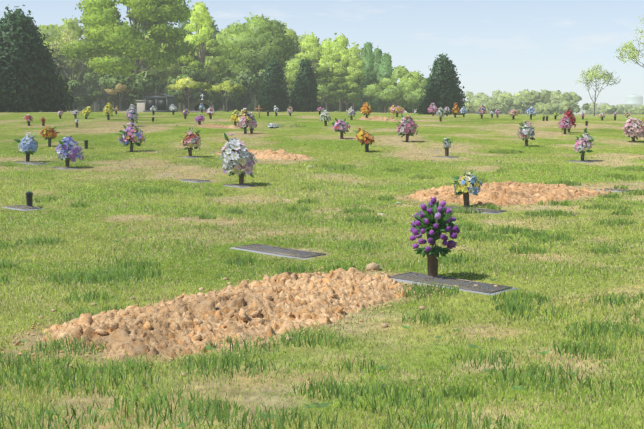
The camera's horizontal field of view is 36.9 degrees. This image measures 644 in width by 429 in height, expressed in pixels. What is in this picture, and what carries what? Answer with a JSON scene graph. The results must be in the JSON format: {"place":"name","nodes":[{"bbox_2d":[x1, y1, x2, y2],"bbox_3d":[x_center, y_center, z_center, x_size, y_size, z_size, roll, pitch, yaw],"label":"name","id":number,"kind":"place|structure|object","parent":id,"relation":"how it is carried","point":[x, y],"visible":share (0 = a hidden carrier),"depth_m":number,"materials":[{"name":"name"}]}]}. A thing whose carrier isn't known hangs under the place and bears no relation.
{"place":"outdoors","nodes":[
{"label":"outdoors","id":0,"kind":"place"},
{"bbox_2d":[136,100,144,111],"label":"stone pillar","id":1,"kind":"structure","parent":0,"point":[140,105],"depth_m":84.15,"materials":[{"name":"beige stone"}]},
{"bbox_2d":[0,111,643,428],"bbox_3d":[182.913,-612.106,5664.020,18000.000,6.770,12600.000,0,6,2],"label":"ground","id":2,"kind":"structure","parent":0,"point":[165,131],"depth_m":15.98,"materials":[{"name":"green plant"}]},
{"bbox_2d":[2,205,44,210],"bbox_3d":[-4.983,-0.075,16.142,0.720,0.124,0.420,6,8,42],"label":"grave marker","id":3,"kind":"object","parent":2,"relation":"on","point":[22,207],"visible":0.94,"depth_m":16.02,"materials":[{"name":"stone"}]},
{"bbox_2d":[25,191,32,205],"bbox_3d":[-4.916,-0.258,16.208,0.124,0.275,0.124,-6,8,-43],"label":"grave vase","id":4,"kind":"object","parent":3,"relation":"on","point":[29,198],"visible":0.85,"depth_m":16.16,"materials":[{"name":"metal"}]},
{"bbox_2d":[13,161,48,164],"bbox_3d":[-7.622,-1.305,25.053,1.270,0.124,0.460,6,9,44],"label":"grave marker","id":5,"kind":"object","parent":2,"relation":"on","point":[31,163],"visible":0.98,"depth_m":24.88,"materials":[{"name":"stone"}]},
{"bbox_2d":[13,132,37,161],"bbox_3d":[-7.715,-1.777,25.237,0.627,0.813,0.552,0,6,2],"label":"flower bouquet","id":6,"kind":"object","parent":5,"relation":"on","point":[27,143],"visible":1,"depth_m":25.11,"materials":[{"name":"plant"}]},
{"bbox_2d":[0,5,78,112],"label":"evergreen tree","id":7,"kind":"object","parent":2,"relation":"on","point":[29,76],"visible":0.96,"depth_m":64.55,"materials":[{"name":"green plant"}]},
{"bbox_2d":[40,126,59,146],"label":"flower bouquet","id":8,"kind":"object","parent":2,"relation":"on","point":[49,134],"visible":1,"depth_m":29.86,"materials":[{"name":"plant"}]},
{"bbox_2d":[49,52,72,97],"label":"edge bush","id":9,"kind":"object","parent":2,"relation":"on","point":[61,72],"visible":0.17,"depth_m":117.55,"materials":[{"name":"green plant"}]},
{"bbox_2d":[52,166,78,168],"bbox_3d":[-6.367,-1.113,23.787,0.720,0.124,0.420,5,8,41],"label":"grave marker","id":10,"kind":"object","parent":2,"relation":"on","point":[61,167],"visible":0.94,"depth_m":23.66,"materials":[{"name":"stone"}]},
{"bbox_2d":[55,135,84,166],"bbox_3d":[-6.228,-1.553,23.789,0.687,0.803,0.753,-3,7,-25],"label":"flower bouquet","id":11,"kind":"object","parent":10,"relation":"on","point":[71,149],"visible":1,"depth_m":23.61,"materials":[{"name":"blue plant"}]},
{"bbox_2d":[39,17,96,110],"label":"tree","id":12,"kind":"object","parent":2,"relation":"on","point":[52,33],"visible":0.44,"depth_m":118.04,"materials":[{"name":"green plant"}]},
{"bbox_2d":[44,28,104,109],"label":"tree","id":13,"kind":"object","parent":2,"relation":"on","point":[68,34],"visible":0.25,"depth_m":113.39,"materials":[{"name":"green plant"}]},
{"bbox_2d":[61,80,96,109],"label":"edge bush","id":14,"kind":"object","parent":2,"relation":"on","point":[85,100],"visible":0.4,"depth_m":100.12,"materials":[{"name":"green plant"}]},
{"bbox_2d":[64,58,104,110],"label":"edge bush","id":15,"kind":"object","parent":2,"relation":"on","point":[84,83],"visible":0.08,"depth_m":117.92,"materials":[{"name":"green plant"}]},
{"bbox_2d":[80,64,108,110],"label":"edge bush","id":16,"kind":"object","parent":2,"relation":"on","point":[90,89],"visible":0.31,"depth_m":118.30,"materials":[{"name":"green plant"}]},
{"bbox_2d":[103,103,113,119],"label":"flower bouquet","id":17,"kind":"object","parent":2,"relation":"on","point":[108,109],"visible":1,"depth_m":41.44,"materials":[{"name":"plant"}]},
{"bbox_2d":[93,71,129,111],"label":"edge bush","id":18,"kind":"object","parent":2,"relation":"on","point":[111,99],"visible":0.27,"depth_m":101.08,"materials":[{"name":"green plant"}]},
{"bbox_2d":[100,70,136,110],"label":"edge bush","id":19,"kind":"object","parent":2,"relation":"on","point":[112,82],"visible":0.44,"depth_m":97.90,"materials":[{"name":"green plant"}]},
{"bbox_2d":[104,83,133,111],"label":"tree","id":20,"kind":"object","parent":2,"relation":"on","point":[122,89],"visible":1,"depth_m":95.70,"materials":[{"name":"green plant"}]},
{"bbox_2d":[59,0,198,109],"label":"tall poplar tree","id":21,"kind":"object","parent":2,"relation":"on","point":[108,30],"visible":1,"depth_m":95.98,"materials":[{"name":"green plant"}]},
{"bbox_2d":[115,122,145,151],"bbox_3d":[-5.502,-2.247,27.905,0.889,0.857,0.783,0,6,2],"label":"flower bouquet","id":22,"kind":"object","parent":2,"relation":"on","point":[131,134],"visible":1,"depth_m":27.73,"materials":[{"name":"multicoloured plant"}]},
{"bbox_2d":[125,104,138,126],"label":"flower bouquet","id":23,"kind":"object","parent":2,"relation":"on","point":[131,113],"visible":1,"depth_m":37.76,"materials":[{"name":"plant"}]},
{"bbox_2d":[124,70,164,106],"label":"edge bush","id":24,"kind":"object","parent":2,"relation":"on","point":[145,82],"visible":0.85,"depth_m":97.80,"materials":[{"name":"green plant"}]},
{"bbox_2d":[139,31,169,93],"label":"tree","id":25,"kind":"object","parent":2,"relation":"on","point":[162,77],"visible":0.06,"depth_m":114.67,"materials":[{"name":"green plant"}]},
{"bbox_2d":[143,94,176,111],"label":"mausoleum","id":26,"kind":"structure","parent":2,"relation":"on","point":[162,102],"depth_m":82.40,"materials":[{"name":"stone"}]},
{"bbox_2d":[148,33,211,110],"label":"tree","id":27,"kind":"object","parent":2,"relation":"on","point":[174,71],"visible":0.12,"depth_m":111.83,"materials":[{"name":"green plant"}]},
{"bbox_2d":[175,19,194,109],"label":"tree","id":28,"kind":"object","parent":2,"relation":"on","point":[182,24],"visible":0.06,"depth_m":122.42,"materials":[{"name":"green plant"}]},
{"bbox_2d":[164,65,207,110],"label":"edge bush","id":29,"kind":"object","parent":2,"relation":"on","point":[194,75],"visible":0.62,"depth_m":96.33,"materials":[{"name":"green plant"}]},
{"bbox_2d":[176,156,201,157],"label":"grave marker","id":30,"kind":"object","parent":2,"relation":"on","point":[188,156],"visible":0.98,"depth_m":26.18,"materials":[{"name":"stone"}]},
{"bbox_2d":[181,127,200,155],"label":"flower bouquet","id":31,"kind":"object","parent":30,"relation":"on","point":[191,140],"visible":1,"depth_m":26.13,"materials":[{"name":"multicoloured plant"}]},
{"bbox_2d":[167,77,211,111],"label":"tree","id":32,"kind":"object","parent":2,"relation":"on","point":[183,83],"visible":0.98,"depth_m":87.48,"materials":[{"name":"green plant"}]},
{"bbox_2d":[178,179,210,182],"bbox_3d":[-2.781,-0.700,21.126,0.720,0.117,0.420,6,9,43],"label":"grave marker","id":33,"kind":"object","parent":2,"relation":"on","point":[194,180],"visible":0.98,"depth_m":20.99,"materials":[{"name":"stone"}]},
{"bbox_2d":[183,90,209,110],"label":"edge bush","id":34,"kind":"object","parent":2,"relation":"on","point":[205,96],"visible":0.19,"depth_m":102.35,"materials":[{"name":"green plant"}]},
{"bbox_2d":[176,1,222,99],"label":"tall tree","id":35,"kind":"object","parent":2,"relation":"on","point":[201,19],"visible":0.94,"depth_m":99.31,"materials":[{"name":"green plant"}]},
{"bbox_2d":[190,94,213,111],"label":"cross monument","id":36,"kind":"object","parent":2,"relation":"on","point":[196,105],"visible":0.83,"depth_m":68.26,"materials":[{"name":"grey stone"}]},
{"bbox_2d":[193,20,219,110],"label":"tree","id":37,"kind":"object","parent":2,"relation":"on","point":[214,37],"visible":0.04,"depth_m":120.70,"materials":[{"name":"green plant"}]},
{"bbox_2d":[176,123,243,128],"bbox_3d":[-4.097,-3.436,37.648,3.240,0.226,1.860,6,8,43],"label":"grave mound","id":38,"kind":"object","parent":2,"relation":"on","point":[218,126],"visible":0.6,"depth_m":37.38,"materials":[{"name":"soil"}]},
{"bbox_2d":[15,267,411,359],"bbox_3d":[-0.628,0.710,7.937,2.475,0.231,4.752,5,8,38],"label":"grave mound","id":39,"kind":"object","parent":2,"relation":"on","point":[269,306],"visible":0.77,"depth_m":7.40,"materials":[{"name":"soil"}]},
{"bbox_2d":[200,30,235,110],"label":"round tree","id":40,"kind":"object","parent":2,"relation":"on","point":[216,72],"visible":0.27,"depth_m":107.88,"materials":[{"name":"green plant"}]},
{"bbox_2d":[201,80,249,111],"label":"tree","id":41,"kind":"object","parent":2,"relation":"on","point":[227,86],"visible":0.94,"depth_m":89.30,"materials":[{"name":"green plant"}]},
{"bbox_2d":[207,76,250,111],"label":"edge bush","id":42,"kind":"object","parent":2,"relation":"on","point":[217,102],"visible":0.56,"depth_m":99.72,"materials":[{"name":"green plant"}]},
{"bbox_2d":[230,109,240,125],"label":"flower bouquet","id":43,"kind":"object","parent":2,"relation":"on","point":[233,117],"visible":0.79,"depth_m":37.96,"materials":[{"name":"plant"}]},
{"bbox_2d":[223,184,252,187],"bbox_3d":[-1.767,-0.570,20.226,0.720,0.124,0.420,6,9,44],"label":"grave marker","id":44,"kind":"object","parent":2,"relation":"on","point":[239,185],"visible":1,"depth_m":20.06,"materials":[{"name":"stone"}]},
{"bbox_2d":[220,133,257,183],"bbox_3d":[-1.742,-1.170,20.189,0.817,1.123,0.796,0,6,2],"label":"flower bouquet","id":45,"kind":"object","parent":44,"relation":"on","point":[240,156],"visible":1,"depth_m":19.99,"materials":[{"name":"white plant"}]},
{"bbox_2d":[222,69,259,111],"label":"edge bush","id":46,"kind":"object","parent":2,"relation":"on","point":[248,79],"visible":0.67,"depth_m":99.61,"materials":[{"name":"green plant"}]},
{"bbox_2d":[236,108,251,133],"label":"flower bouquet","id":47,"kind":"object","parent":2,"relation":"on","point":[244,119],"visible":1,"depth_m":33.70,"materials":[{"name":"plant"}]},
{"bbox_2d":[248,111,256,133],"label":"flower bouquet","id":48,"kind":"object","parent":2,"relation":"on","point":[253,125],"visible":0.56,"depth_m":33.87,"materials":[{"name":"pink plant"}]},
{"bbox_2d":[211,12,299,111],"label":"round tree","id":49,"kind":"object","parent":2,"relation":"on","point":[254,44],"visible":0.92,"depth_m":102.34,"materials":[{"name":"green plant"}]},
{"bbox_2d":[217,149,309,160],"bbox_3d":[-1.653,-1.673,26.947,3.938,0.310,2.222,6,8,43],"label":"grave mound","id":50,"kind":"object","parent":2,"relation":"on","point":[281,154],"visible":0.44,"depth_m":26.28,"materials":[{"name":"soil"}]},
{"bbox_2d":[38,262,498,395],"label":"dirt clods","id":51,"kind":"object","parent":2,"relation":"on","point":[372,266],"visible":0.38,"depth_m":8.46,"materials":[{"name":"soil"}]},
{"bbox_2d":[249,67,289,111],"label":"tree","id":52,"kind":"object","parent":2,"relation":"on","point":[253,103],"depth_m":109.99,"materials":[{"name":"green plant"}]},
{"bbox_2d":[252,69,290,101],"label":"edge bush","id":53,"kind":"object","parent":2,"relation":"on","point":[258,91],"visible":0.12,"depth_m":99.78,"materials":[{"name":"green plant"}]},
{"bbox_2d":[256,57,290,111],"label":"cypress tree","id":54,"kind":"object","parent":2,"relation":"on","point":[274,93],"visible":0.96,"depth_m":86.70,"materials":[{"name":"green plant"}]},
{"bbox_2d":[229,244,328,259],"bbox_3d":[-0.493,0.468,11.187,1.270,0.117,0.460,6,9,44],"label":"grave marker","id":55,"kind":"object","parent":2,"relation":"on","point":[277,251],"visible":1,"depth_m":11.09,"materials":[{"name":"stone"}]},
{"bbox_2d":[280,22,302,69],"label":"tree","id":56,"kind":"object","parent":2,"relation":"on","point":[290,32],"visible":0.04,"depth_m":123.58,"materials":[{"name":"green plant"}]},
{"bbox_2d":[284,58,299,104],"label":"tree","id":57,"kind":"object","parent":2,"relation":"on","point":[291,67],"visible":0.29,"depth_m":111.03,"materials":[{"name":"green plant"}]},
{"bbox_2d":[0,182,595,367],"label":"clay crumbs","id":58,"kind":"object","parent":2,"relation":"on","point":[86,355],"visible":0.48,"depth_m":7.43,"materials":[{"name":"soil"}]},
{"bbox_2d":[289,57,322,111],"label":"cypress tree","id":59,"kind":"object","parent":2,"relation":"on","point":[303,98],"visible":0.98,"depth_m":86.69,"materials":[{"name":"green plant"}]},
{"bbox_2d":[4,181,608,428],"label":"weed rosettes","id":60,"kind":"object","parent":2,"relation":"on","point":[321,405],"visible":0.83,"depth_m":6.11,"materials":[{"name":"plant"}]},
{"bbox_2d":[288,31,337,103],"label":"tree","id":61,"kind":"object","parent":2,"relation":"on","point":[310,46],"visible":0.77,"depth_m":107.25,"materials":[{"name":"green plant"}]},
{"bbox_2d":[320,110,331,125],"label":"flower bouquet","id":62,"kind":"object","parent":2,"relation":"on","point":[326,116],"visible":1,"depth_m":37.96,"materials":[{"name":"white plant"}]},
{"bbox_2d":[315,78,338,111],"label":"tree","id":63,"kind":"object","parent":2,"relation":"on","point":[323,89],"visible":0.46,"depth_m":107.21,"materials":[{"name":"green plant"}]},
{"bbox_2d":[314,38,342,111],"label":"tree","id":64,"kind":"object","parent":2,"relation":"on","point":[326,52],"visible":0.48,"depth_m":109.31,"materials":[{"name":"green plant"}]},
{"bbox_2d":[317,95,343,110],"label":"bush line","id":65,"kind":"object","parent":2,"relation":"on","point":[334,106],"visible":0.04,"depth_m":111.97,"materials":[{"name":"green plant"}]},
{"bbox_2d":[317,33,362,111],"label":"tree","id":66,"kind":"object","parent":2,"relation":"on","point":[339,49],"visible":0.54,"depth_m":109.01,"materials":[{"name":"green plant"}]},
{"bbox_2d":[331,118,351,138],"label":"flower bouquet","id":67,"kind":"object","parent":2,"relation":"on","point":[340,126],"visible":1,"depth_m":32.07,"materials":[{"name":"pink plant"}]},
{"bbox_2d":[334,42,365,109],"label":"tree","id":68,"kind":"object","parent":2,"relation":"on","point":[356,63],"visible":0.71,"depth_m":109.15,"materials":[{"name":"green plant"}]},
{"bbox_2d":[353,128,374,151],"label":"flower bouquet","id":69,"kind":"object","parent":2,"relation":"on","point":[365,137],"visible":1,"depth_m":27.56,"materials":[{"name":"plant"}]},
{"bbox_2d":[355,42,376,111],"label":"tree","id":70,"kind":"object","parent":2,"relation":"on","point":[368,58],"visible":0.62,"depth_m":110.19,"materials":[{"name":"green plant"}]},
{"bbox_2d":[360,102,371,117],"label":"flower bouquet","id":71,"kind":"object","parent":2,"relation":"on","point":[366,109],"visible":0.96,"depth_m":45.01,"materials":[{"name":"orange plant"}]},
{"bbox_2d":[361,83,383,100],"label":"tree","id":72,"kind":"object","parent":2,"relation":"on","point":[371,90],"visible":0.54,"depth_m":109.26,"materials":[{"name":"green plant"}]},
{"bbox_2d":[371,46,384,112],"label":"tree","id":73,"kind":"object","parent":2,"relation":"on","point":[377,52],"visible":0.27,"depth_m":110.64,"materials":[{"name":"green plant"}]},
{"bbox_2d":[359,116,401,121],"bbox_3d":[2.779,-4.337,43.670,3.480,0.312,1.860,6,8,43],"label":"grave mound","id":74,"kind":"object","parent":2,"relation":"on","point":[379,118],"visible":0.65,"depth_m":43.60,"materials":[{"name":"soil"}]},
{"bbox_2d":[372,52,396,112],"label":"tree","id":75,"kind":"object","parent":2,"relation":"on","point":[385,70],"visible":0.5,"depth_m":109.62,"materials":[{"name":"green plant"}]},
{"bbox_2d":[377,86,410,104],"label":"tree","id":76,"kind":"object","parent":2,"relation":"on","point":[392,93],"visible":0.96,"depth_m":107.16,"materials":[{"name":"green plant"}]},
{"bbox_2d":[388,104,404,116],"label":"flower bouquet","id":77,"kind":"object","parent":2,"relation":"on","point":[394,109],"visible":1,"depth_m":48.70,"materials":[{"name":"plant"}]},
{"bbox_2d":[378,65,417,106],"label":"tree","id":78,"kind":"object","parent":2,"relation":"on","point":[400,71],"visible":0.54,"depth_m":109.05,"materials":[{"name":"green plant"}]},
{"bbox_2d":[396,113,418,141],"bbox_3d":[2.762,-2.849,31.361,0.759,0.966,0.706,0,6,2],"label":"flower bouquet","id":79,"kind":"object","parent":2,"relation":"on","point":[408,125],"visible":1,"depth_m":31.19,"materials":[{"name":"pink plant"}]},
{"bbox_2d":[397,70,428,112],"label":"tree","id":80,"kind":"object","parent":2,"relation":"on","point":[413,84],"visible":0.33,"depth_m":108.83,"materials":[{"name":"green plant"}]},
{"bbox_2d":[403,88,426,105],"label":"tree","id":81,"kind":"object","parent":2,"relation":"on","point":[414,96],"visible":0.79,"depth_m":106.02,"materials":[{"name":"green plant"}]},
{"bbox_2d":[415,53,469,114],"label":"cedar tree","id":82,"kind":"object","parent":2,"relation":"on","point":[443,91],"visible":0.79,"depth_m":78.23,"materials":[{"name":"green plant"}]},
{"bbox_2d":[433,156,459,157],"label":"grave marker","id":83,"kind":"object","parent":2,"relation":"on","point":[447,156],"visible":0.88,"depth_m":26.34,"materials":[{"name":"stone"}]},
{"bbox_2d":[442,137,452,155],"bbox_3d":[3.429,-1.863,26.444,0.306,0.567,0.276,-5,8,-40],"label":"flower vase","id":84,"kind":"object","parent":83,"relation":"on","point":[447,142],"visible":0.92,"depth_m":26.43,"materials":[{"name":"white metal"}]},
{"bbox_2d":[389,272,519,295],"bbox_3d":[1.189,0.679,9.056,1.270,0.124,0.460,6,9,44],"label":"grave marker","id":85,"kind":"object","parent":2,"relation":"on","point":[466,285],"visible":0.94,"depth_m":9.00,"materials":[{"name":"stone"}]},
{"bbox_2d":[410,196,459,276],"bbox_3d":[1.085,0.224,9.253,0.492,0.796,0.507,0,6,2],"label":"flower bouquet","id":86,"kind":"object","parent":85,"relation":"on","point":[433,220],"visible":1,"depth_m":9.18,"materials":[{"name":"purple plant"}]},
{"bbox_2d":[464,91,481,101],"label":"tree","id":87,"kind":"object","parent":2,"relation":"on","point":[470,96],"visible":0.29,"depth_m":228.44,"materials":[{"name":"green plant"}]},
{"bbox_2d":[446,206,505,213],"bbox_3d":[2.536,-0.046,16.105,1.270,0.124,0.602,6,9,43],"label":"grave marker","id":88,"kind":"object","parent":2,"relation":"on","point":[491,211],"visible":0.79,"depth_m":15.82,"materials":[{"name":"stone"}]},
{"bbox_2d":[449,168,483,205],"bbox_3d":[2.444,-0.468,16.389,0.514,0.694,0.612,5,8,40],"label":"flower bouquet","id":89,"kind":"object","parent":88,"relation":"on","point":[465,183],"visible":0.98,"depth_m":16.36,"materials":[{"name":"plant"}]},
{"bbox_2d":[470,99,510,113],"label":"bush","id":90,"kind":"object","parent":2,"relation":"on","point":[491,103],"visible":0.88,"depth_m":178.30,"materials":[{"name":"green plant"}]},
{"bbox_2d":[480,96,521,109],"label":"bush","id":91,"kind":"object","parent":2,"relation":"on","point":[507,101],"visible":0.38,"depth_m":186.44,"materials":[{"name":"green plant"}]},
{"bbox_2d":[401,181,623,206],"bbox_3d":[3.547,-0.470,18.568,4.466,0.284,5.434,6,8,43],"label":"grave mound","id":92,"kind":"object","parent":2,"relation":"on","point":[506,193],"visible":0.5,"depth_m":17.80,"materials":[{"name":"soil"}]},
{"bbox_2d":[501,98,528,114],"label":"bush","id":93,"kind":"object","parent":2,"relation":"on","point":[516,101],"visible":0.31,"depth_m":186.92,"materials":[{"name":"green plant"}]},
{"bbox_2d":[517,120,534,145],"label":"flower bouquet","id":94,"kind":"object","parent":2,"relation":"on","point":[525,130],"visible":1,"depth_m":29.89,"materials":[{"name":"white plant"}]},
{"bbox_2d":[518,89,550,113],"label":"tree","id":95,"kind":"object","parent":2,"relation":"on","point":[526,97],"visible":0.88,"depth_m":188.64,"materials":[{"name":"green plant"}]},
{"bbox_2d":[534,102,559,114],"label":"bush","id":96,"kind":"object","parent":2,"relation":"on","point":[549,108],"visible":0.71,"depth_m":176.96,"materials":[{"name":"green plant"}]},
{"bbox_2d":[545,90,573,112],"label":"tree","id":97,"kind":"object","parent":2,"relation":"on","point":[557,95],"visible":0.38,"depth_m":191.50,"materials":[{"name":"green plant"}]},
{"bbox_2d":[558,115,571,133],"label":"flower bouquet","id":98,"kind":"object","parent":2,"relation":"on","point":[564,123],"visible":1,"depth_m":35.34,"materials":[{"name":"pink plant"}]},
{"bbox_2d":[558,99,580,113],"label":"bush","id":99,"kind":"object","parent":2,"relation":"on","point":[565,105],"visible":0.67,"depth_m":184.41,"materials":[{"name":"green plant"}]},
{"bbox_2d":[563,108,575,131],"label":"flower bouquet","id":100,"kind":"object","parent":2,"relation":"on","point":[569,113],"visible":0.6,"depth_m":36.13,"materials":[{"name":"plant"}]},
{"bbox_2d":[552,92,589,113],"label":"tree","id":101,"kind":"object","parent":2,"relation":"on","point":[577,98],"visible":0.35,"depth_m":199.29,"materials":[{"name":"green plant"}]},
{"bbox_2d":[567,160,593,162],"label":"grave marker","id":102,"kind":"object","parent":2,"relation":"on","point":[584,161],"visible":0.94,"depth_m":25.56,"materials":[{"name":"stone"}]},
{"bbox_2d":[574,127,594,160],"bbox_3d":[7.008,-1.874,25.737,0.556,0.912,0.575,3,7,22],"label":"flower bouquet","id":103,"kind":"object","parent":102,"relation":"on","point":[583,142],"visible":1,"depth_m":25.64,"materials":[{"name":"plant"}]},
{"bbox_2d":[574,64,620,115],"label":"sparse tree","id":104,"kind":"object","parent":2,"relation":"on","point":[591,73],"visible":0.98,"depth_m":122.63,"materials":[{"name":"green plant"}]},
{"bbox_2d":[599,105,623,113],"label":"bush","id":105,"kind":"object","parent":2,"relation":"on","point":[609,110],"visible":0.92,"depth_m":230.73,"materials":[{"name":"green plant"}]},
{"bbox_2d":[613,16,643,67],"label":"sparse tree","id":106,"kind":"object","parent":2,"relation":"on","point":[630,48],"visible":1,"depth_m":108.08,"materials":[{"name":"green plant"}]},
{"bbox_2d":[622,117,643,141],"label":"flower bouquet","id":107,"kind":"object","parent":2,"relation":"on","point":[633,129],"visible":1,"depth_m":32.25,"materials":[{"name":"pink plant"}]},
{"bbox_2d":[625,93,642,106],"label":"water tower","id":108,"kind":"structure","parent":2,"relation":"on","point":[633,99],"depth_m":976.63,"materials":[{"name":"paint"}]},
{"bbox_2d":[0,0,643,109],"label":"sky","id":109,"kind":"structure","parent":0,"point":[511,46],"materials":[{"name":"blue"}]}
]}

